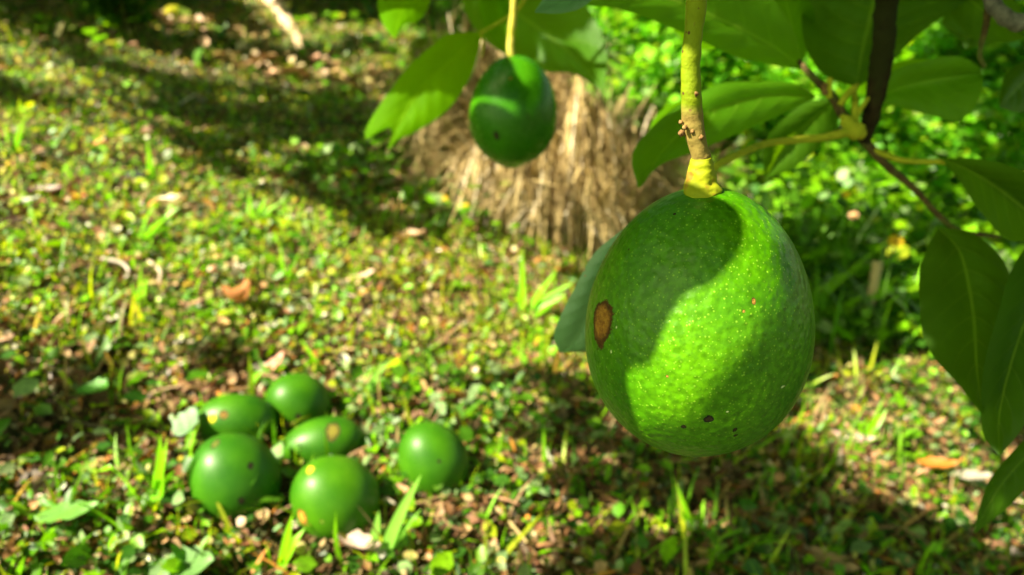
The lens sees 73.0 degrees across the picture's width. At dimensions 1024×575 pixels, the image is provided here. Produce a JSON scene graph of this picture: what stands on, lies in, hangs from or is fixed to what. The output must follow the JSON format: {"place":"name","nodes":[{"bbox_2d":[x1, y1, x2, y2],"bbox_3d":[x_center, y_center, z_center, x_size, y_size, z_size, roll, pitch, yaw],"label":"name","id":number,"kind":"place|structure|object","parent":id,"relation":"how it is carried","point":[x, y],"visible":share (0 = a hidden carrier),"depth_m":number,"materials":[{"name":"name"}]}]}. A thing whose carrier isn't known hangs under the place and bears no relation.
{"place":"outdoors","nodes":[
{"label":"outdoors","id":0,"kind":"place"},
{"bbox_2d":[0,0,1023,574],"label":"ground","id":1,"kind":"structure","parent":0,"point":[272,540],"depth_m":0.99,"materials":[{"name":"green plant"}]},
{"bbox_2d":[0,118,24,154],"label":"grass tuft","id":2,"kind":"object","parent":1,"relation":"on","point":[17,139],"visible":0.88,"depth_m":1.22,"materials":[{"name":"green plant"}]},
{"bbox_2d":[6,552,29,574],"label":"grass tuft","id":3,"kind":"object","parent":1,"relation":"on","point":[20,568],"visible":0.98,"depth_m":0.52,"materials":[{"name":"green plant"}]},
{"bbox_2d":[15,195,38,203],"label":"fallen leaf","id":4,"kind":"object","parent":1,"relation":"on","point":[27,199],"visible":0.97,"depth_m":1.03,"materials":[{"name":"beige plant"}]},
{"bbox_2d":[1,176,81,194],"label":"fallen leaf","id":5,"kind":"object","parent":1,"relation":"on","point":[30,190],"visible":0.79,"depth_m":1.10,"materials":[{"name":"beige plant"}]},
{"bbox_2d":[34,500,98,522],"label":"fallen leaf","id":6,"kind":"object","parent":1,"relation":"on","point":[67,510],"visible":0.99,"depth_m":0.55,"materials":[{"name":"green plant"}]},
{"bbox_2d":[64,192,89,198],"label":"fallen leaf","id":7,"kind":"object","parent":1,"relation":"on","point":[72,197],"visible":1,"depth_m":1.09,"materials":[{"name":"orange plant"}]},
{"bbox_2d":[47,412,107,428],"bbox_3d":[-0.426,0.130,0.678,0.059,0.015,0.006,3,25,6],"label":"stick","id":8,"kind":"object","parent":1,"relation":"on","point":[85,424],"visible":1,"depth_m":0.68,"materials":[{"name":"brown wood"}]},
{"bbox_2d":[76,377,107,393],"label":"fallen leaf","id":9,"kind":"object","parent":1,"relation":"on","point":[98,383],"visible":1,"depth_m":0.71,"materials":[{"name":"green plant"}]},
{"bbox_2d":[102,304,119,320],"bbox_3d":[-0.493,0.033,0.850,0.053,0.011,0.015,21,32,38],"label":"stick","id":10,"kind":"object","parent":1,"relation":"on","point":[115,316],"visible":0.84,"depth_m":0.84,"materials":[{"name":"beige wood"}]},
{"bbox_2d":[65,0,161,38],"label":"shrub","id":11,"kind":"object","parent":1,"relation":"on","point":[130,12],"visible":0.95,"depth_m":2.28,"materials":[{"name":"green plant"}]},
{"bbox_2d":[111,226,120,230],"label":"fallen leaf","id":12,"kind":"object","parent":1,"relation":"on","point":[117,228],"visible":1,"depth_m":1.00,"materials":[{"name":"beige plant"}]},
{"bbox_2d":[102,257,130,279],"bbox_3d":[-0.529,-0.026,0.929,0.040,0.030,0.020,15,29,29],"label":"stick","id":13,"kind":"object","parent":1,"relation":"on","point":[125,265],"visible":0.96,"depth_m":0.93,"materials":[{"name":"beige wood"}]},
{"bbox_2d":[90,436,166,518],"bbox_3d":[-0.325,0.162,0.586,0.066,0.080,0.037,-9,27,-19],"label":"grass tuft","id":14,"kind":"object","parent":1,"relation":"on","point":[158,480],"visible":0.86,"depth_m":0.59,"materials":[{"name":"green plant"}]},
{"bbox_2d":[121,171,146,185],"bbox_3d":[-0.679,-0.195,1.249,0.042,0.034,0.036,0,25,0],"label":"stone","id":15,"kind":"object","parent":1,"relation":"on","point":[141,174],"visible":0.49,"depth_m":1.24,"materials":[{"name":"stone"}]},
{"bbox_2d":[131,267,146,308],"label":"grass tuft","id":16,"kind":"object","parent":1,"relation":"on","point":[143,291],"visible":0.64,"depth_m":0.90,"materials":[{"name":"green plant"}]},
{"bbox_2d":[146,142,154,181],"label":"grass tuft","id":17,"kind":"object","parent":1,"relation":"on","point":[150,165],"visible":0.62,"depth_m":1.25,"materials":[{"name":"green plant"}]},
{"bbox_2d":[147,260,162,285],"bbox_3d":[-0.487,-0.020,0.948,0.013,0.023,0.051,-16,29,-31],"label":"stick","id":18,"kind":"object","parent":1,"relation":"on","point":[156,267],"visible":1,"depth_m":0.94,"materials":[{"name":"beige wood"}]},
{"bbox_2d":[137,196,178,242],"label":"grass tuft","id":19,"kind":"object","parent":1,"relation":"on","point":[152,229],"visible":0.76,"depth_m":1.03,"materials":[{"name":"green plant"}]},
{"bbox_2d":[153,193,185,204],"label":"fallen leaf","id":20,"kind":"object","parent":1,"relation":"on","point":[171,199],"visible":0.94,"depth_m":1.15,"materials":[{"name":"beige plant"}]},
{"bbox_2d":[155,545,213,574],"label":"fallen leaf","id":21,"kind":"object","parent":1,"relation":"on","point":[197,561],"visible":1,"depth_m":0.54,"materials":[{"name":"green plant"}]},
{"bbox_2d":[172,406,197,435],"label":"fallen leaf","id":22,"kind":"object","parent":1,"relation":"on","point":[181,422],"visible":1,"depth_m":0.67,"materials":[{"name":"green plant"}]},
{"bbox_2d":[175,298,202,307],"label":"fallen leaf","id":23,"kind":"object","parent":1,"relation":"on","point":[193,302],"visible":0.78,"depth_m":0.91,"materials":[{"name":"brown plant"}]},
{"bbox_2d":[188,433,281,523],"bbox_3d":[-0.249,0.170,0.621,0.076,0.083,0.076,-22,25,5],"label":"picked avocado","id":24,"kind":"object","parent":1,"relation":"on","point":[226,470],"visible":0.9,"depth_m":0.59,"materials":[{"name":"green food"}]},
{"bbox_2d":[221,278,249,301],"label":"fallen leaf","id":25,"kind":"object","parent":1,"relation":"on","point":[239,293],"visible":1,"depth_m":0.90,"materials":[{"name":"brown plant"}]},
{"bbox_2d":[195,393,276,440],"bbox_3d":[-0.282,0.136,0.708,0.078,0.056,0.055,7,22,-18],"label":"picked avocado","id":26,"kind":"object","parent":1,"relation":"on","point":[224,414],"visible":0.77,"depth_m":0.69,"materials":[{"name":"green food"}]},
{"bbox_2d":[247,190,277,225],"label":"grass tuft","id":27,"kind":"object","parent":1,"relation":"on","point":[250,208],"visible":0.51,"depth_m":1.19,"materials":[{"name":"green plant"}]},
{"bbox_2d":[257,355,272,389],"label":"grass tuft","id":28,"kind":"object","parent":1,"relation":"on","point":[268,380],"visible":0.59,"depth_m":0.80,"materials":[{"name":"green plant"}]},
{"bbox_2d":[141,9,399,93],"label":"slope litter","id":29,"kind":"object","parent":1,"relation":"on","point":[299,69],"visible":0.89,"depth_m":2.35,"materials":[{"name":"beige plant"}]},
{"bbox_2d":[261,322,283,326],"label":"fallen leaf","id":30,"kind":"object","parent":1,"relation":"on","point":[275,324],"visible":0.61,"depth_m":0.91,"materials":[{"name":"beige plant"}]},
{"bbox_2d":[265,351,283,371],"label":"fallen leaf","id":31,"kind":"object","parent":1,"relation":"on","point":[272,363],"visible":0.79,"depth_m":0.83,"materials":[{"name":"beige plant"}]},
{"bbox_2d":[264,514,304,574],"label":"grass tuft","id":32,"kind":"object","parent":1,"relation":"on","point":[288,545],"visible":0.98,"depth_m":0.57,"materials":[{"name":"green plant"}]},
{"bbox_2d":[275,244,298,282],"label":"grass tuft","id":33,"kind":"object","parent":1,"relation":"on","point":[281,264],"visible":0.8,"depth_m":1.02,"materials":[{"name":"green plant"}]},
{"bbox_2d":[264,0,330,76],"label":"fallen branch","id":34,"kind":"object","parent":1,"relation":"on","point":[279,7],"visible":0.48,"depth_m":2.93,"materials":[{"name":"beige wood"}]},
{"bbox_2d":[265,373,330,432],"bbox_3d":[-0.232,0.125,0.751,0.065,0.071,0.065,-48,41,-10],"label":"picked avocado","id":35,"kind":"object","parent":1,"relation":"on","point":[291,397],"visible":0.8,"depth_m":0.73,"materials":[{"name":"green food"}]},
{"bbox_2d":[289,340,324,375],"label":"grass tuft","id":36,"kind":"object","parent":1,"relation":"on","point":[309,352],"visible":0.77,"depth_m":0.85,"materials":[{"name":"green plant"}]},
{"bbox_2d":[283,416,362,466],"bbox_3d":[-0.199,0.160,0.705,0.093,0.054,0.055,-7,26,-15],"label":"picked avocado","id":37,"kind":"object","parent":1,"relation":"on","point":[344,436],"visible":0.77,"depth_m":0.69,"materials":[{"name":"green food"}]},
{"bbox_2d":[290,455,379,542],"bbox_3d":[-0.159,0.189,0.622,0.075,0.082,0.074,-44,34,-2],"label":"picked avocado","id":38,"kind":"object","parent":1,"relation":"on","point":[344,489],"visible":0.94,"depth_m":0.59,"materials":[{"name":"green food"}]},
{"bbox_2d":[248,136,457,192],"bbox_3d":[-0.347,-0.273,1.479,0.509,0.087,0.356,-12,28,-24],"label":"seedling","id":39,"kind":"object","parent":1,"relation":"on","point":[351,160],"visible":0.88,"depth_m":1.45,"materials":[{"name":"green plant"}]},
{"bbox_2d":[338,529,380,548],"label":"fallen leaf","id":40,"kind":"object","parent":1,"relation":"on","point":[358,538],"visible":0.98,"depth_m":0.59,"materials":[{"name":"beige plant"}]},
{"bbox_2d":[344,269,374,280],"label":"fallen leaf","id":41,"kind":"object","parent":1,"relation":"on","point":[369,272],"visible":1,"depth_m":1.04,"materials":[{"name":"beige plant"}]},
{"bbox_2d":[355,360,388,403],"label":"grass tuft","id":42,"kind":"object","parent":1,"relation":"on","point":[374,377],"visible":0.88,"depth_m":0.78,"materials":[{"name":"green plant"}]},
{"bbox_2d":[366,204,393,211],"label":"fallen leaf","id":43,"kind":"object","parent":1,"relation":"on","point":[383,208],"visible":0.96,"depth_m":1.33,"materials":[{"name":"brown plant"}]},
{"bbox_2d":[374,547,385,558],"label":"fallen leaf","id":44,"kind":"object","parent":1,"relation":"on","point":[381,553],"visible":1,"depth_m":0.59,"materials":[{"name":"plant"}]},
{"bbox_2d":[0,0,781,177],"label":"undergrowth","id":45,"kind":"object","parent":1,"relation":"on","point":[343,86],"visible":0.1,"depth_m":2.57,"materials":[{"name":"green plant"}]},
{"bbox_2d":[365,475,420,568],"bbox_3d":[-0.103,0.199,0.590,0.054,0.094,0.031,-9,26,-18],"label":"grass tuft","id":46,"kind":"object","parent":1,"relation":"on","point":[392,536],"visible":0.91,"depth_m":0.58,"materials":[{"name":"green plant"}]},
{"bbox_2d":[393,229,424,235],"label":"fallen leaf","id":47,"kind":"object","parent":1,"relation":"on","point":[413,232],"visible":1,"depth_m":1.23,"materials":[{"name":"beige plant"}]},
{"bbox_2d":[405,30,449,64],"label":"shrub","id":48,"kind":"object","parent":1,"relation":"on","point":[422,43],"visible":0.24,"depth_m":2.46,"materials":[{"name":"green plant"}]},
{"bbox_2d":[397,421,468,498],"bbox_3d":[-0.078,0.170,0.683,0.068,0.079,0.068,-17,20,19],"label":"picked avocado","id":49,"kind":"object","parent":1,"relation":"on","point":[432,453],"visible":0.91,"depth_m":0.66,"materials":[{"name":"green food"}]},
{"bbox_2d":[441,194,448,229],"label":"flower","id":50,"kind":"object","parent":1,"relation":"on","point":[444,198],"visible":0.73,"depth_m":1.30,"materials":[{"name":"yellow plant"}]},
{"bbox_2d":[393,174,518,236],"bbox_3d":[-0.085,-0.157,1.316,0.290,0.114,0.149,0,25,0],"label":"seedling","id":51,"kind":"object","parent":1,"relation":"on","point":[408,190],"visible":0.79,"depth_m":1.30,"materials":[{"name":"green plant"}]},
{"bbox_2d":[348,0,655,190],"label":"shrub","id":52,"kind":"object","parent":1,"relation":"on","point":[555,78],"visible":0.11,"depth_m":1.48,"materials":[{"name":"plant"}]},
{"bbox_2d":[473,484,545,564],"bbox_3d":[-0.004,0.220,0.655,0.009,0.026,0.108,-20,32,-37],"label":"stalk","id":53,"kind":"object","parent":1,"relation":"on","point":[509,521],"visible":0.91,"depth_m":0.66,"materials":[{"name":"brown plant"}]},
{"bbox_2d":[0,0,1023,574],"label":"ground cover","id":54,"kind":"object","parent":1,"relation":"on","point":[72,560],"visible":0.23,"depth_m":0.89,"materials":[{"name":"green plant"}]},
{"bbox_2d":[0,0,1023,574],"bbox_3d":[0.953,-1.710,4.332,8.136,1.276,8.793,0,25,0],"label":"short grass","id":55,"kind":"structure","parent":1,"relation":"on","point":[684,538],"depth_m":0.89,"materials":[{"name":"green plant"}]},
{"bbox_2d":[0,0,1023,574],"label":"ground buds","id":56,"kind":"object","parent":1,"relation":"on","point":[300,548],"visible":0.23,"depth_m":0.98,"materials":[{"name":"green plant"}]},
{"bbox_2d":[0,100,1023,574],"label":"broad creepers","id":57,"kind":"object","parent":1,"relation":"on","point":[440,560],"visible":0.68,"depth_m":0.77,"materials":[{"name":"green plant"}]},
{"bbox_2d":[0,0,1023,574],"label":"dry stalks","id":58,"kind":"object","parent":1,"relation":"on","point":[552,536],"visible":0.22,"depth_m":0.81,"materials":[{"name":"plant"}]},
{"bbox_2d":[461,259,577,289],"bbox_3d":[0.013,-0.020,1.203,0.259,0.063,0.094,-12,28,-25],"label":"stick","id":59,"kind":"object","parent":1,"relation":"on","point":[511,264],"visible":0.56,"depth_m":1.22,"materials":[{"name":"brown wood"}]},
{"bbox_2d":[516,353,539,362],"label":"fallen leaf","id":60,"kind":"object","parent":1,"relation":"on","point":[529,356],"visible":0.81,"depth_m":0.95,"materials":[{"name":"brown plant"}]},
{"bbox_2d":[504,251,572,316],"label":"grass tuft","id":61,"kind":"object","parent":1,"relation":"on","point":[548,300],"visible":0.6,"depth_m":1.09,"materials":[{"name":"green plant"}]},
{"bbox_2d":[431,0,650,75],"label":"shrub","id":62,"kind":"object","parent":1,"relation":"on","point":[444,5],"visible":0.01,"depth_m":3.08,"materials":[{"name":"green plant"}]},
{"bbox_2d":[371,28,778,264],"bbox_3d":[0.116,-0.273,1.391,0.830,0.472,0.626,0,25,0],"label":"dry grass clump","id":63,"kind":"object","parent":1,"relation":"on","point":[582,183],"visible":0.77,"depth_m":1.32,"materials":[{"name":"plant"}]},
{"bbox_2d":[569,5,807,149],"bbox_3d":[0.458,-0.741,2.131,0.995,0.708,0.796,0,25,0],"label":"shrub","id":64,"kind":"object","parent":1,"relation":"on","point":[653,62],"visible":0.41,"depth_m":1.97,"materials":[{"name":"green plant"}]},
{"bbox_2d":[365,0,1023,532],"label":"avocado tree","id":65,"kind":"object","parent":1,"relation":"on","point":[971,296],"visible":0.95,"depth_m":0.44,"materials":[{"name":"green plant"}]},
{"bbox_2d":[469,0,556,167],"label":"hanging avocado","id":66,"kind":"object","parent":65,"relation":"hanging from","point":[513,114],"visible":1,"depth_m":0.64,"materials":[{"name":"green food"}]},
{"bbox_2d":[585,0,814,456],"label":"hanging avocado","id":67,"kind":"object","parent":65,"relation":"hanging from","point":[700,330],"visible":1,"depth_m":0.23,"materials":[{"name":"green food"}]},
{"bbox_2d":[676,484,728,544],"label":"grass tuft","id":68,"kind":"object","parent":1,"relation":"on","point":[700,516],"visible":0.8,"depth_m":0.70,"materials":[{"name":"green plant"}]},
{"bbox_2d":[637,32,859,171],"bbox_3d":[0.881,-0.752,2.294,0.977,0.793,0.731,0,25,0],"label":"shrub","id":69,"kind":"object","parent":1,"relation":"on","point":[728,145],"depth_m":2.26,"materials":[{"name":"green plant"}]},
{"bbox_2d":[756,516,801,533],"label":"fallen leaf","id":70,"kind":"object","parent":1,"relation":"on","point":[767,521],"visible":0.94,"depth_m":0.74,"materials":[{"name":"green plant"}]},
{"bbox_2d":[760,186,839,246],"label":"grass tuft","id":71,"kind":"object","parent":1,"relation":"on","point":[799,221],"visible":0.04,"depth_m":1.57,"materials":[{"name":"green plant"}]},
{"bbox_2d":[791,546,859,571],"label":"fallen leaf","id":72,"kind":"object","parent":1,"relation":"on","point":[817,551],"visible":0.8,"depth_m":0.71,"materials":[{"name":"brown plant"}]},
{"bbox_2d":[834,190,850,260],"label":"flower","id":73,"kind":"object","parent":1,"relation":"on","point":[845,193],"visible":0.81,"depth_m":1.35,"materials":[{"name":"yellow plant"}]},
{"bbox_2d":[675,145,1023,405],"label":"long grass","id":74,"kind":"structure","parent":1,"relation":"on","point":[832,287],"depth_m":1.27,"materials":[{"name":"green plant"}]},
{"bbox_2d":[842,211,858,283],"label":"flower","id":75,"kind":"object","parent":1,"relation":"on","point":[853,215],"visible":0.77,"depth_m":1.30,"materials":[{"name":"beige plant"}]},
{"bbox_2d":[828,430,876,441],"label":"fallen leaf","id":76,"kind":"object","parent":1,"relation":"on","point":[868,438],"visible":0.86,"depth_m":0.93,"materials":[{"name":"beige plant"}]},
{"bbox_2d":[719,134,1023,360],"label":"weeds","id":77,"kind":"object","parent":1,"relation":"on","point":[901,200],"visible":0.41,"depth_m":1.43,"materials":[{"name":"green plant"}]},
{"bbox_2d":[856,409,886,444],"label":"grass tuft","id":78,"kind":"object","parent":1,"relation":"on","point":[875,421],"visible":0.52,"depth_m":0.95,"materials":[{"name":"green plant"}]},
{"bbox_2d":[861,261,882,340],"bbox_3d":[0.636,0.024,1.230,0.020,0.143,0.049,11,27,22],"label":"stick","id":79,"kind":"object","parent":1,"relation":"on","point":[875,273],"visible":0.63,"depth_m":1.22,"materials":[{"name":"brown wood"}]},
{"bbox_2d":[728,0,1023,208],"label":"shrub","id":80,"kind":"object","parent":1,"relation":"on","point":[776,73],"visible":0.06,"depth_m":1.94,"materials":[{"name":"green plant"}]},
{"bbox_2d":[871,235,903,357],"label":"flower","id":81,"kind":"object","parent":1,"relation":"on","point":[894,240],"visible":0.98,"depth_m":1.11,"materials":[{"name":"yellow plant"}]},
{"bbox_2d":[810,0,1023,242],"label":"shrub","id":82,"kind":"object","parent":1,"relation":"on","point":[984,118],"visible":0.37,"depth_m":1.64,"materials":[{"name":"green plant"}]},
{"bbox_2d":[916,456,959,467],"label":"fallen leaf","id":83,"kind":"object","parent":1,"relation":"on","point":[930,461],"visible":0.98,"depth_m":0.90,"materials":[{"name":"orange plant"}]},
{"bbox_2d":[954,469,991,479],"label":"fallen leaf","id":84,"kind":"object","parent":1,"relation":"on","point":[971,474],"visible":0.98,"depth_m":0.88,"materials":[{"name":"beige plant"}]}
]}

